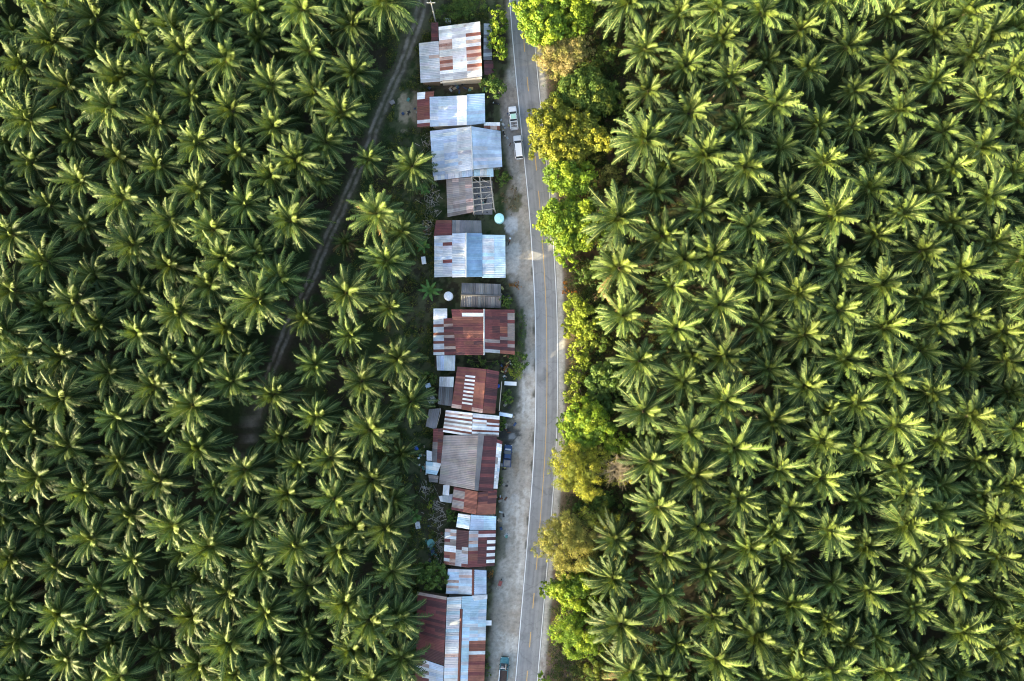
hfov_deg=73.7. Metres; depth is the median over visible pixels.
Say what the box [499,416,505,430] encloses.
shrub
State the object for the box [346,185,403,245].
oil palm
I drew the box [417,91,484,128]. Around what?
house
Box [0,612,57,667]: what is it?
oil palm
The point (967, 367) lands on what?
oil palm
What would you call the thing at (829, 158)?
oil palm
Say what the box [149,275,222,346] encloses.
oil palm
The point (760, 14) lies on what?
palms
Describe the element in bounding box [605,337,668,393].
oil palm
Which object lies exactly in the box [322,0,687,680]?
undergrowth
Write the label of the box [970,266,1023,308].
oil palm
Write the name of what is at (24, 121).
oil palm
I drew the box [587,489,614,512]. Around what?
understory bush
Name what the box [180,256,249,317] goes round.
oil palm
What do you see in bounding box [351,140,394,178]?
oil palm
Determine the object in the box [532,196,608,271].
roadside tree
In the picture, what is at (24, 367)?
oil palm
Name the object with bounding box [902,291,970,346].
oil palm
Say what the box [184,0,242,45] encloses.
oil palm
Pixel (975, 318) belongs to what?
oil palm
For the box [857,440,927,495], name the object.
oil palm
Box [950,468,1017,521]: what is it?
oil palm
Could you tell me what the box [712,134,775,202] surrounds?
oil palm
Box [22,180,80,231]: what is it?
oil palm
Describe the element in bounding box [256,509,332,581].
oil palm
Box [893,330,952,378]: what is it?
oil palm
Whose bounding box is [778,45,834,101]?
oil palm
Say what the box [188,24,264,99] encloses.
oil palm
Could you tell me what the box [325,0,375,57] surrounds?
oil palm
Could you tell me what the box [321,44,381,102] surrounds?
oil palm
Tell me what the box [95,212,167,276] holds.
oil palm
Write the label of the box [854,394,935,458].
oil palm
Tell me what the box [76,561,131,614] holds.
oil palm
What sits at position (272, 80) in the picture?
oil palm
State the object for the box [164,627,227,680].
oil palm
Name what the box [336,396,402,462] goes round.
oil palm
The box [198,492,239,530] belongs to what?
oil palm
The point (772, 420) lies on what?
oil palm
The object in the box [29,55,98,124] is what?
oil palm
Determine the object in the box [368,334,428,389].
oil palm
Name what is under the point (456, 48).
house
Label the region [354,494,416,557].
oil palm
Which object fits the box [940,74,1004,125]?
oil palm
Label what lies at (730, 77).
oil palm
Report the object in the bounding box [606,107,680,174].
oil palm
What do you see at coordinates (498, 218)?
water tank
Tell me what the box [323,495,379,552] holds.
oil palm
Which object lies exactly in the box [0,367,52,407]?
oil palm
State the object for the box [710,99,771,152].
oil palm
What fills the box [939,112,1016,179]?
oil palm
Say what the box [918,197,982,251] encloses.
oil palm
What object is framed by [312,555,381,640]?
oil palm
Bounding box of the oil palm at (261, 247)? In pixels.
[223,229,282,276]
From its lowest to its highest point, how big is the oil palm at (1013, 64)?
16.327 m
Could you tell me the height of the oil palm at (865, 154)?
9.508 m
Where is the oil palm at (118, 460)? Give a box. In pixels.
[94,432,155,488]
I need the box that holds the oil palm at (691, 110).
[657,82,722,147]
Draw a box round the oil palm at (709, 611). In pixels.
[680,586,736,648]
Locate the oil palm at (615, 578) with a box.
[581,551,638,603]
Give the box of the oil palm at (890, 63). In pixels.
[854,40,919,97]
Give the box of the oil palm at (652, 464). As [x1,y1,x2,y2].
[616,432,673,492]
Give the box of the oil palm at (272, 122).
[244,98,310,154]
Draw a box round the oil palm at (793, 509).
[757,482,821,537]
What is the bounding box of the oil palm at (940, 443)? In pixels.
[896,411,963,469]
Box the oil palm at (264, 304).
[220,267,296,335]
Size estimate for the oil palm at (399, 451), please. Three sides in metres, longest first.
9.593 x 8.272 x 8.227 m
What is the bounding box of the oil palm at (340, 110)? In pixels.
[313,82,369,138]
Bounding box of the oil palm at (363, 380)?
[337,349,395,406]
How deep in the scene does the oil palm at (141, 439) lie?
145.00 m
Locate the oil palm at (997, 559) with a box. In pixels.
[958,524,1023,583]
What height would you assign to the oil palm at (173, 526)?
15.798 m
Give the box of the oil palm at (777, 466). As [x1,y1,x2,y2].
[747,436,808,491]
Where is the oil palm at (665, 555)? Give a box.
[635,521,692,580]
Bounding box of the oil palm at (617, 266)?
[589,237,656,303]
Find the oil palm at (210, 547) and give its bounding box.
[178,511,245,578]
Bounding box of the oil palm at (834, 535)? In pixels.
[796,500,860,560]
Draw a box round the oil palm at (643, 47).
[618,19,672,73]
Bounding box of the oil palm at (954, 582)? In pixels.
[914,548,985,612]
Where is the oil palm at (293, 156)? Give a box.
[264,130,337,196]
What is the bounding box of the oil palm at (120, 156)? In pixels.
[91,128,147,185]
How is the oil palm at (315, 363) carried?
on the ground
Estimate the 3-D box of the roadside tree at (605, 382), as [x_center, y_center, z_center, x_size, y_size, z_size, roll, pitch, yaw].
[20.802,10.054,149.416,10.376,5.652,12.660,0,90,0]
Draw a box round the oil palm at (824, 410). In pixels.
[800,386,848,430]
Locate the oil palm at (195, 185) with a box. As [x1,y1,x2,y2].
[166,158,228,222]
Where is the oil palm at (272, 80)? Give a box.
[242,55,304,116]
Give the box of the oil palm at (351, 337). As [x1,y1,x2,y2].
[328,315,373,359]
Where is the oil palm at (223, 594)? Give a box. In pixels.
[192,558,259,626]
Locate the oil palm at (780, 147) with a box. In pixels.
[758,126,804,171]
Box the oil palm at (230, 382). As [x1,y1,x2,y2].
[202,345,266,406]
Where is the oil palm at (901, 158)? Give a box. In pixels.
[863,127,935,189]
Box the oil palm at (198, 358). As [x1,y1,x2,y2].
[169,330,228,382]
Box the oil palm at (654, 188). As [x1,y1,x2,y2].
[622,163,678,217]
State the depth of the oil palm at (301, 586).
140.92 m
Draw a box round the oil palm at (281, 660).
[243,625,310,680]
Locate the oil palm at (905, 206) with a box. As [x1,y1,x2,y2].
[870,180,935,239]
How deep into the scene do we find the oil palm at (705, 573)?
142.14 m
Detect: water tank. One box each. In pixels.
[444,292,452,300]
[494,213,503,223]
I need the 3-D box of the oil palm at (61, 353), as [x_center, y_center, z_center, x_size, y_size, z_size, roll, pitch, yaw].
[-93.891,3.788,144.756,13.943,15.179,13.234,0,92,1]
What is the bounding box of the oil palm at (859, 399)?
[823,371,885,435]
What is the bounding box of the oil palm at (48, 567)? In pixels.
[31,537,96,589]
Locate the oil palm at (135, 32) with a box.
[114,0,168,60]
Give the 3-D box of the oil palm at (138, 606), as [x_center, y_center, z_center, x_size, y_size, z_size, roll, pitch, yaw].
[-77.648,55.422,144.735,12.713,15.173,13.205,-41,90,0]
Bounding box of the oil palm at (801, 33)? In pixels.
[773,3,825,56]
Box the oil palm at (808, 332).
[771,302,834,363]
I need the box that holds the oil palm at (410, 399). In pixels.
[389,374,439,427]
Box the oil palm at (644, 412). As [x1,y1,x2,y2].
[613,377,674,437]
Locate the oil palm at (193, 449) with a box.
[167,418,237,482]
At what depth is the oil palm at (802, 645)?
141.66 m
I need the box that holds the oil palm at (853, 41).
[815,18,875,79]
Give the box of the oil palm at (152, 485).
[131,443,195,508]
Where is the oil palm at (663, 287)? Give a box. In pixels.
[646,265,696,312]
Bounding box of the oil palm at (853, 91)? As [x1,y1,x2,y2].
[826,69,877,114]
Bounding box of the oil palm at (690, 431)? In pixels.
[654,397,721,463]
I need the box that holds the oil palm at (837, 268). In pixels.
[797,239,865,294]
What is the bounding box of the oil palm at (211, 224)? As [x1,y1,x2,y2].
[184,193,253,257]
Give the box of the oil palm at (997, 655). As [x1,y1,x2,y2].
[958,610,1021,672]
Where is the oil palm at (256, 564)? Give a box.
[228,534,286,598]
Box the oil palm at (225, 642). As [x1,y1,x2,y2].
[192,593,263,680]
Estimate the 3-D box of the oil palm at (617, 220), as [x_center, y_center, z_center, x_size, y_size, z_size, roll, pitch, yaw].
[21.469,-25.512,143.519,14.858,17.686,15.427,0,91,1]
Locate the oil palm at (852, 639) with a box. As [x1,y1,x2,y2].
[815,609,874,665]
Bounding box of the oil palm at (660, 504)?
[623,478,692,538]
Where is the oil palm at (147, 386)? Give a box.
[115,359,187,417]
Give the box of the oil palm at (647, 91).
[623,66,675,119]
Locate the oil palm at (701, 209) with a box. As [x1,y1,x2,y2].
[667,174,732,239]
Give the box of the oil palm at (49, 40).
[9,0,92,77]
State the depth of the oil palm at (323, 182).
144.57 m
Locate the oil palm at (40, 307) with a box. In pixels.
[19,284,72,328]
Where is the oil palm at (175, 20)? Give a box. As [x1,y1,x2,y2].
[144,0,200,58]
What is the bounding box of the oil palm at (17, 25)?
[0,13,32,46]
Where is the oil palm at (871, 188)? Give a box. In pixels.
[833,161,902,222]
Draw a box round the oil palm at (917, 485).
[869,461,941,522]
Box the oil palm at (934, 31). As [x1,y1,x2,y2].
[901,7,959,61]
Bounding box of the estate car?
[513,135,523,159]
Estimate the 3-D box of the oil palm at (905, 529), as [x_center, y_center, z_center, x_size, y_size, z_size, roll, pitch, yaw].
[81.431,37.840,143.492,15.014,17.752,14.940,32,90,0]
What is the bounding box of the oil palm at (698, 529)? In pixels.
[658,497,724,557]
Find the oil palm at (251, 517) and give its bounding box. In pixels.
[230,488,283,544]
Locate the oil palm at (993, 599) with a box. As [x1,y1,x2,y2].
[970,571,1020,619]
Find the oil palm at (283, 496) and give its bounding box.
[260,467,314,521]
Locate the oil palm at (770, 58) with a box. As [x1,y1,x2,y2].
[744,41,792,86]
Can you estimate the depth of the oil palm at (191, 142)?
140.51 m
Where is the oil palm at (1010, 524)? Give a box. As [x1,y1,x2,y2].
[956,482,1023,554]
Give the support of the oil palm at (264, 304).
on the ground
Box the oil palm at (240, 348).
[220,336,271,379]
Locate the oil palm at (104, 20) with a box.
[58,0,124,51]
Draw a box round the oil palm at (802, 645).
[766,622,823,676]
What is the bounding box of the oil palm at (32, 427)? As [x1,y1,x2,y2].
[3,401,70,451]
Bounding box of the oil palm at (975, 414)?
[926,380,1006,450]
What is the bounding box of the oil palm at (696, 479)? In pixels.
[660,441,728,506]
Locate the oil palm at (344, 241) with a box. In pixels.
[331,230,361,259]
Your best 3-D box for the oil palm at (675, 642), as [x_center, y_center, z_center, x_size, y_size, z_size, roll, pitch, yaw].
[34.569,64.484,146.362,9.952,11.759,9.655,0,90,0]
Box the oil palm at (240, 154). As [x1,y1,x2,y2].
[214,127,269,186]
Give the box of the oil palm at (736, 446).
[703,415,771,480]
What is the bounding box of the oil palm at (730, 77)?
[698,44,761,109]
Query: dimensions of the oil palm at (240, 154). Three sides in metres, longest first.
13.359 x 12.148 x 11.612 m
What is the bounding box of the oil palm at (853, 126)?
[830,110,874,150]
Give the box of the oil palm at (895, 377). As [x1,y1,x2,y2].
[844,341,928,409]
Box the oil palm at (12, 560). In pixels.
[0,520,49,586]
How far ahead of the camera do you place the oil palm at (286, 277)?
141.52 m
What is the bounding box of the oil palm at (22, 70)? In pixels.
[0,35,60,101]
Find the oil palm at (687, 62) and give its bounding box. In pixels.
[659,31,711,91]
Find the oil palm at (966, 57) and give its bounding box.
[930,15,1008,90]
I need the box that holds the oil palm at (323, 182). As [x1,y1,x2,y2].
[301,159,344,201]
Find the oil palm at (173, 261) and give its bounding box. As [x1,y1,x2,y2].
[142,238,201,292]
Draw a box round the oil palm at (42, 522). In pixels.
[16,496,76,547]
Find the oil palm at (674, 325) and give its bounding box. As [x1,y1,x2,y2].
[648,297,704,352]
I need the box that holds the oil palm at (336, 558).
[314,518,368,580]
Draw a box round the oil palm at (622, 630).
[584,582,660,662]
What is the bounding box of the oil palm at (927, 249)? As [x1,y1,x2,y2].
[879,221,954,288]
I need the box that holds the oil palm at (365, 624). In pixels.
[341,582,403,659]
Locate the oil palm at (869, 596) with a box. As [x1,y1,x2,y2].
[837,565,901,619]
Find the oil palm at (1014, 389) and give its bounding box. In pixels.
[979,369,1023,412]
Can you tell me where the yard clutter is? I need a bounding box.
[401,84,516,564]
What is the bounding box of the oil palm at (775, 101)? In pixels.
[726,64,807,142]
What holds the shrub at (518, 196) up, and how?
on the ground
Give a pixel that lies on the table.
(510, 383)
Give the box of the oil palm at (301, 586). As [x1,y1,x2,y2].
[277,555,335,613]
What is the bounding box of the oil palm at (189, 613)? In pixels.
[160,582,232,648]
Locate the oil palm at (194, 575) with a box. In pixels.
[180,559,216,593]
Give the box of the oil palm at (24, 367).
[0,322,63,389]
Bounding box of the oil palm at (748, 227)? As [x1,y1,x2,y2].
[713,202,779,260]
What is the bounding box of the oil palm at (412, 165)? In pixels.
[386,142,437,199]
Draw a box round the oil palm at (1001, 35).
[951,3,1023,79]
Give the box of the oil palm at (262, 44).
[226,12,286,67]
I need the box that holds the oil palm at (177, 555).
[162,535,200,574]
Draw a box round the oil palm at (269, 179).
[239,151,300,204]
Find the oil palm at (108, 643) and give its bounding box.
[95,624,137,659]
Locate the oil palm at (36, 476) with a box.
[0,436,81,504]
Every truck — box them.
[498,656,509,680]
[503,444,512,466]
[508,106,518,130]
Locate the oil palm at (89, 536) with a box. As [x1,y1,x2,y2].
[57,501,126,567]
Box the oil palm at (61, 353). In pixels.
[18,327,97,384]
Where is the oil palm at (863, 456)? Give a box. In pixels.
[826,422,883,476]
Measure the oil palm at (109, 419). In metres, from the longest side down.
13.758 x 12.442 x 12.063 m
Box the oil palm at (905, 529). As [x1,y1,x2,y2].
[861,487,947,561]
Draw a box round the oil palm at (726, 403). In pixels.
[689,362,762,429]
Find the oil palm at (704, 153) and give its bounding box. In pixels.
[670,125,741,193]
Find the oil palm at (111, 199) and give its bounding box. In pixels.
[85,164,158,228]
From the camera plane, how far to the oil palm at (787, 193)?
142.07 m
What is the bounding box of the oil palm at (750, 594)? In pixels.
[719,553,778,624]
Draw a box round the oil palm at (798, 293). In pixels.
[762,257,828,326]
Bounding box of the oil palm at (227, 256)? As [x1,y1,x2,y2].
[192,229,260,293]
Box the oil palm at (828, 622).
[794,592,850,648]
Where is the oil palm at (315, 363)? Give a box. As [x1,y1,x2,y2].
[292,341,340,387]
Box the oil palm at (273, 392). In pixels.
[247,367,311,422]
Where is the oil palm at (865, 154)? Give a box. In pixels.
[841,137,883,176]
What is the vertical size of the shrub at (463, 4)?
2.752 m
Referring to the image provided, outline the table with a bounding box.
[504,381,516,385]
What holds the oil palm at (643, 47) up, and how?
on the ground
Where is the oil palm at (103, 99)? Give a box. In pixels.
[73,73,154,147]
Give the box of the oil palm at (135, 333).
[111,309,177,359]
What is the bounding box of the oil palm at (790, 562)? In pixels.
[760,536,809,583]
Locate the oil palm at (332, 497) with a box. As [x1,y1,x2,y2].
[302,464,366,524]
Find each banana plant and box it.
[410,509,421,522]
[416,240,429,253]
[417,182,429,193]
[417,279,442,300]
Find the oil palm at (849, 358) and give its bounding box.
[803,324,877,388]
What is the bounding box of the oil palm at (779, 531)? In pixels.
[735,495,802,564]
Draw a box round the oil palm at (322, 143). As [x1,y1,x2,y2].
[300,113,359,174]
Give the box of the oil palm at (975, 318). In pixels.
[938,292,998,345]
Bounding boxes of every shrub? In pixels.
[421,370,437,384]
[434,0,487,22]
[446,509,457,521]
[485,651,491,675]
[494,168,512,187]
[499,295,512,308]
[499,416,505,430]
[501,185,519,215]
[502,389,513,404]
[508,368,516,379]
[509,281,521,289]
[509,351,529,371]
[517,311,526,346]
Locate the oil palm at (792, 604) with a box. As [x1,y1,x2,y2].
[757,569,819,636]
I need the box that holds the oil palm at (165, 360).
[136,331,194,385]
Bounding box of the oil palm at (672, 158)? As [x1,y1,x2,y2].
[645,143,688,185]
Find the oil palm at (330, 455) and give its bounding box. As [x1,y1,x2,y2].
[301,420,361,483]
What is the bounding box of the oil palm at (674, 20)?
[653,0,711,47]
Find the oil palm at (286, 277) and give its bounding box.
[250,247,313,301]
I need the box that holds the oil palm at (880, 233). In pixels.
[843,211,903,261]
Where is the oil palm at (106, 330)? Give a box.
[71,293,133,350]
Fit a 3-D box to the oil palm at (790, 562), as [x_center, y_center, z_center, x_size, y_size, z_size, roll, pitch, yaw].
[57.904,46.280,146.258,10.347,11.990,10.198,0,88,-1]
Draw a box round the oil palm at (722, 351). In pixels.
[686,321,755,381]
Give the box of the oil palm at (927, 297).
[895,271,953,326]
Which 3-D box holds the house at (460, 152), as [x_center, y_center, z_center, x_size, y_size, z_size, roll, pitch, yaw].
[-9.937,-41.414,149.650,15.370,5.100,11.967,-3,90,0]
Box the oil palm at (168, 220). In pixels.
[138,189,202,255]
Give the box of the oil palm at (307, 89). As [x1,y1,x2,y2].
[284,61,341,124]
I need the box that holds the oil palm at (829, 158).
[791,135,856,195]
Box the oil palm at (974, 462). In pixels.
[940,434,1003,481]
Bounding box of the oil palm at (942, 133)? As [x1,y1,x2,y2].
[910,111,971,165]
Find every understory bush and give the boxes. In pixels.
[572,500,592,518]
[575,267,592,284]
[581,659,603,680]
[587,256,612,279]
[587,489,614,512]
[589,333,613,354]
[591,306,616,330]
[595,41,621,68]
[599,164,623,188]
[603,548,628,568]
[607,90,631,115]
[607,192,628,208]
[617,491,638,511]
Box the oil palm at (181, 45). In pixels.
[149,14,221,91]
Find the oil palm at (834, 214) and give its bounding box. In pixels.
[788,173,866,251]
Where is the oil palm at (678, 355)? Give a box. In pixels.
[664,326,714,382]
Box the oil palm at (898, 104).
[861,80,926,143]
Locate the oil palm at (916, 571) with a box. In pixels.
[882,538,943,599]
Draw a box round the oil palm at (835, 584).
[802,554,854,603]
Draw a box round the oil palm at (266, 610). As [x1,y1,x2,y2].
[233,576,308,643]
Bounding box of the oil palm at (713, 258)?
[683,221,745,287]
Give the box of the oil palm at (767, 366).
[742,340,790,388]
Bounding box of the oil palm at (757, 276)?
[721,245,786,304]
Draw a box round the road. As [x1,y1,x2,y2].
[509,0,558,680]
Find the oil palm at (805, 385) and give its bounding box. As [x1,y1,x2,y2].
[769,355,840,415]
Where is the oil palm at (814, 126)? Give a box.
[784,100,842,150]
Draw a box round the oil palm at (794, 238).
[761,207,824,275]
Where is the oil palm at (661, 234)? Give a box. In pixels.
[634,205,692,274]
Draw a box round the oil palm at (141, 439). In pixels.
[124,417,161,453]
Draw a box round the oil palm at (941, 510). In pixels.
[890,481,973,544]
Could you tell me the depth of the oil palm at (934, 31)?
143.15 m
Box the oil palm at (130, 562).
[106,532,162,584]
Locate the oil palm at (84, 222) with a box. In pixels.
[54,199,116,251]
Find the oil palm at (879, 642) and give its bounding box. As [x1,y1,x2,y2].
[843,609,901,668]
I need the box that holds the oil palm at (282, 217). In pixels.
[264,189,335,252]
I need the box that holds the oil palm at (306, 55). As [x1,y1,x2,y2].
[279,30,339,82]
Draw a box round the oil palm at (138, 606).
[105,570,172,636]
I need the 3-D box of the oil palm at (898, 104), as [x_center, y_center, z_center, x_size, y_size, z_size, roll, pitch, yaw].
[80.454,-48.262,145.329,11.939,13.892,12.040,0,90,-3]
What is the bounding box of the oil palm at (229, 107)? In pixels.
[201,77,266,140]
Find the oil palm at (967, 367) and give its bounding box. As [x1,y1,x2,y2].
[933,345,984,389]
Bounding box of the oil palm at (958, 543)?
[918,510,981,569]
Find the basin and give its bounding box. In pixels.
[427,539,434,546]
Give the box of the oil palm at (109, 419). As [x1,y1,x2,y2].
[88,390,153,445]
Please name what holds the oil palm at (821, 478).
on the ground
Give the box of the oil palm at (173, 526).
[140,487,207,550]
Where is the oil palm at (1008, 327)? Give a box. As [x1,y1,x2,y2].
[970,304,1023,356]
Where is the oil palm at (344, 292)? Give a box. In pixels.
[319,263,390,325]
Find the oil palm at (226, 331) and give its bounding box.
[202,301,257,353]
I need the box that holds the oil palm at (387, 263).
[356,236,415,289]
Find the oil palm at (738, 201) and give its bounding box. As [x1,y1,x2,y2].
[712,177,751,221]
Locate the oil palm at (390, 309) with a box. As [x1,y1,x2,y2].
[363,289,413,331]
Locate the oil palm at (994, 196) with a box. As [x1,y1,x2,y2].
[945,166,1023,223]
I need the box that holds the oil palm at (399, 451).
[383,433,424,473]
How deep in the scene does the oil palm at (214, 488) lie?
143.48 m
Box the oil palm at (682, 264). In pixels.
[641,226,712,288]
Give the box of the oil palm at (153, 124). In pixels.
[128,93,189,149]
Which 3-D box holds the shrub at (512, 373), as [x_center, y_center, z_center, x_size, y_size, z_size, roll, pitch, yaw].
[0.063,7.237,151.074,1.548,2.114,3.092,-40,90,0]
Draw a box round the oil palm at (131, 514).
[104,483,163,545]
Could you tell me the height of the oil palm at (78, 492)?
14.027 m
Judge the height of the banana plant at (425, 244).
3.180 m
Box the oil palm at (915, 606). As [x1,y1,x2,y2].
[886,587,943,634]
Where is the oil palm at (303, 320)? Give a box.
[285,296,330,343]
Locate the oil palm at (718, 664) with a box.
[685,615,750,680]
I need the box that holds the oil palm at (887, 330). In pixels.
[848,297,920,358]
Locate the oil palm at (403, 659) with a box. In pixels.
[373,627,430,680]
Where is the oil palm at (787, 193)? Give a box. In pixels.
[754,169,813,221]
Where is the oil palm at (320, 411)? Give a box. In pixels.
[293,391,348,441]
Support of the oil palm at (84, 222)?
on the ground
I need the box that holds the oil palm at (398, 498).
[373,474,417,522]
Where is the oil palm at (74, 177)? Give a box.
[44,155,111,206]
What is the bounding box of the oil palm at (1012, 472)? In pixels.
[968,449,1023,514]
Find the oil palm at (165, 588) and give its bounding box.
[149,561,193,601]
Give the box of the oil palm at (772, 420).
[742,386,805,449]
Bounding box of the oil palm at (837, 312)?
[804,283,869,349]
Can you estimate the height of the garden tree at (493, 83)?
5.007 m
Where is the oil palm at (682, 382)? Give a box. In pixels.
[654,356,704,405]
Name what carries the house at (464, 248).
on the ground
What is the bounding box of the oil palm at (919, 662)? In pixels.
[883,621,939,680]
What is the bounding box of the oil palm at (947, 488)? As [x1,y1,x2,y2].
[913,458,969,507]
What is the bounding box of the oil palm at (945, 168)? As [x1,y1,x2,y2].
[920,141,984,196]
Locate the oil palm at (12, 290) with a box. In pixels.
[0,254,49,322]
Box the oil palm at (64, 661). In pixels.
[40,634,101,680]
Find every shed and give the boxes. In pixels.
[426,408,440,428]
[426,450,440,482]
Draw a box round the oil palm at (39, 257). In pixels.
[15,228,87,289]
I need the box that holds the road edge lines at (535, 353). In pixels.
[509,0,557,680]
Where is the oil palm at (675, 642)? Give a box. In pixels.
[650,619,700,673]
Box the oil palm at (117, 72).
[83,47,169,121]
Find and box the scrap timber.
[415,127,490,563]
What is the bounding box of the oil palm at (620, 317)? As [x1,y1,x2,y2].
[595,291,652,339]
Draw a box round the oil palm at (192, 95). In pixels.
[160,70,216,124]
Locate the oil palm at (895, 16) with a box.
[862,0,915,46]
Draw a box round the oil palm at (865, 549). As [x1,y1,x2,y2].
[834,514,890,572]
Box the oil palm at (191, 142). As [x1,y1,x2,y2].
[170,113,237,175]
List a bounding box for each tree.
[411,559,448,590]
[466,355,503,368]
[478,69,506,98]
[486,4,508,60]
[508,0,567,46]
[526,95,589,166]
[530,509,598,580]
[532,26,595,80]
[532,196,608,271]
[538,670,551,680]
[539,571,599,618]
[542,157,597,199]
[547,0,598,40]
[547,439,633,503]
[547,605,608,660]
[549,57,618,118]
[555,392,633,455]
[561,292,604,340]
[562,281,577,293]
[562,361,590,409]
[565,338,593,366]
[566,103,616,160]
[578,500,632,533]
[584,359,629,414]
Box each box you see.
[415,521,420,528]
[421,256,426,263]
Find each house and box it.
[415,591,491,680]
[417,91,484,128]
[419,21,493,85]
[430,122,501,181]
[432,428,501,514]
[433,308,514,370]
[434,220,505,277]
[438,367,501,413]
[443,410,499,436]
[444,528,495,567]
[446,175,495,216]
[446,566,485,595]
[456,512,495,529]
[461,283,500,307]
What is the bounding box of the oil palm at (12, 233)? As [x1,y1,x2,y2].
[0,206,50,262]
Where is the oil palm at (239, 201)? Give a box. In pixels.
[221,177,277,235]
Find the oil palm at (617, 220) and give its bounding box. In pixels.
[580,178,651,256]
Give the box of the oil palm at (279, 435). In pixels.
[259,412,305,457]
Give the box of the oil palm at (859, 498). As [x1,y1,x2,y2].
[828,474,879,519]
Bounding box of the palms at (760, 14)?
[0,0,1023,680]
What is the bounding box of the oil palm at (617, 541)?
[592,507,637,557]
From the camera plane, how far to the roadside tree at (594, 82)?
146.29 m
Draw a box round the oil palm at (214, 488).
[195,463,239,504]
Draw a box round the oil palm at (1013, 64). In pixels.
[966,39,1023,107]
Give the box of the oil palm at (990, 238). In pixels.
[953,209,1023,272]
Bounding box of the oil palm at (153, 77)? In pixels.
[121,42,191,108]
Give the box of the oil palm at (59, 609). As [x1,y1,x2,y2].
[29,580,96,645]
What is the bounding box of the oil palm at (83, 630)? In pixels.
[59,598,121,655]
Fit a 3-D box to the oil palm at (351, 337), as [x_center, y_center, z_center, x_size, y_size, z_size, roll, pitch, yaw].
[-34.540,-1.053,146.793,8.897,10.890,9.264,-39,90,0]
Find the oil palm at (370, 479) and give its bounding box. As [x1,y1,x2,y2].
[341,454,403,511]
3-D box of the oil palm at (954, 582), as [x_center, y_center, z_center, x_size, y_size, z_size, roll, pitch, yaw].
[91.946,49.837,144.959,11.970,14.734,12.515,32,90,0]
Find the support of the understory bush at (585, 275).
on the ground
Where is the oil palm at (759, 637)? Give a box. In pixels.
[723,603,792,674]
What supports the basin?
on the ground
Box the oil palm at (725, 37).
[690,10,751,77]
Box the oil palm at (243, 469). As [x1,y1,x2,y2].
[217,438,284,500]
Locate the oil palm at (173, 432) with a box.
[150,406,191,443]
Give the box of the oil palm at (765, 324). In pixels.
[730,299,783,349]
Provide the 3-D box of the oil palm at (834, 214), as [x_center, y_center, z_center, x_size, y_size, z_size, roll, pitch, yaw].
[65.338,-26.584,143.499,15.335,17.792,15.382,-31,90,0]
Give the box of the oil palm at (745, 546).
[716,516,775,574]
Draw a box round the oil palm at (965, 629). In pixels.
[916,596,995,664]
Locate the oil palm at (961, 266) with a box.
[918,240,1004,301]
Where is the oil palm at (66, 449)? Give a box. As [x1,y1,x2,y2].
[35,411,110,471]
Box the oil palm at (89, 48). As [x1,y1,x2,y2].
[71,28,129,78]
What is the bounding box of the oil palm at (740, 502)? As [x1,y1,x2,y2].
[708,474,769,530]
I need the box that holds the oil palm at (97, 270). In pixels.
[67,245,127,295]
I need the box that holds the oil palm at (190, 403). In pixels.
[155,376,233,437]
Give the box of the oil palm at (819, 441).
[787,412,853,470]
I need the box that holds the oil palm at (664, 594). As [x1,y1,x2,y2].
[631,566,690,626]
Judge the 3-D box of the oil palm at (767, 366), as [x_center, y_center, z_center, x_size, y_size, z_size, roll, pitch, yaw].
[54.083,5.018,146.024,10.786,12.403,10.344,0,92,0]
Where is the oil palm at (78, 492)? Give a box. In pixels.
[50,460,117,517]
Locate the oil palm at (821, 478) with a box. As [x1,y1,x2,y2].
[792,448,857,507]
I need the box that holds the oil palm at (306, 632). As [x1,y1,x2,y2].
[283,605,333,657]
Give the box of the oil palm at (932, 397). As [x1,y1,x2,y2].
[884,362,957,422]
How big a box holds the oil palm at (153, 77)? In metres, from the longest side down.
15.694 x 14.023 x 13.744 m
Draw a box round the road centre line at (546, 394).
[521,8,546,680]
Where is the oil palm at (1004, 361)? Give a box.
[969,339,1023,389]
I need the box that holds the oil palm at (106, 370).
[77,348,138,401]
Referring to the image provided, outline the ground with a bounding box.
[0,0,1023,680]
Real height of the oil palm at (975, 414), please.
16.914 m
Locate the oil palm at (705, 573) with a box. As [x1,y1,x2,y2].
[678,545,732,597]
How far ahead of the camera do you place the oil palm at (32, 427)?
142.08 m
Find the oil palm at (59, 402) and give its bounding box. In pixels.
[24,362,121,431]
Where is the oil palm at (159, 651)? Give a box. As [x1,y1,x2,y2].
[138,627,180,669]
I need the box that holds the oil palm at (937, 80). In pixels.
[900,49,963,106]
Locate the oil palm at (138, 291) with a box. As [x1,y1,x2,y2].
[114,267,164,313]
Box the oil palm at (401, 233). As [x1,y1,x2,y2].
[381,206,427,257]
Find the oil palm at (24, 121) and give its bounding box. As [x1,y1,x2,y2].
[0,80,68,159]
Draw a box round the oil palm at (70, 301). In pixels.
[45,269,123,331]
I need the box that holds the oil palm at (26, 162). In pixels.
[5,139,68,189]
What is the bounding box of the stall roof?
[499,412,512,417]
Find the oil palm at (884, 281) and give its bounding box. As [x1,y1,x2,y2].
[829,249,922,318]
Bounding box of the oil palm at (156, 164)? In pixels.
[136,138,197,195]
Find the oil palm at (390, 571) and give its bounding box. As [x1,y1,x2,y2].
[366,538,422,597]
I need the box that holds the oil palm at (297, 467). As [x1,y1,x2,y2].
[275,438,325,485]
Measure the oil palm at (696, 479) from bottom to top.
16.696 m
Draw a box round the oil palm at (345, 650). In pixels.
[325,615,381,679]
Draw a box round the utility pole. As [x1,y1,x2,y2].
[427,1,435,21]
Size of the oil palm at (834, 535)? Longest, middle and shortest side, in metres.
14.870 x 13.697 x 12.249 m
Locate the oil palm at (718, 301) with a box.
[683,273,755,335]
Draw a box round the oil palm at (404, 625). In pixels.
[370,585,433,644]
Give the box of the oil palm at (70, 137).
[51,117,101,166]
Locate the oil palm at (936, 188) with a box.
[894,168,953,219]

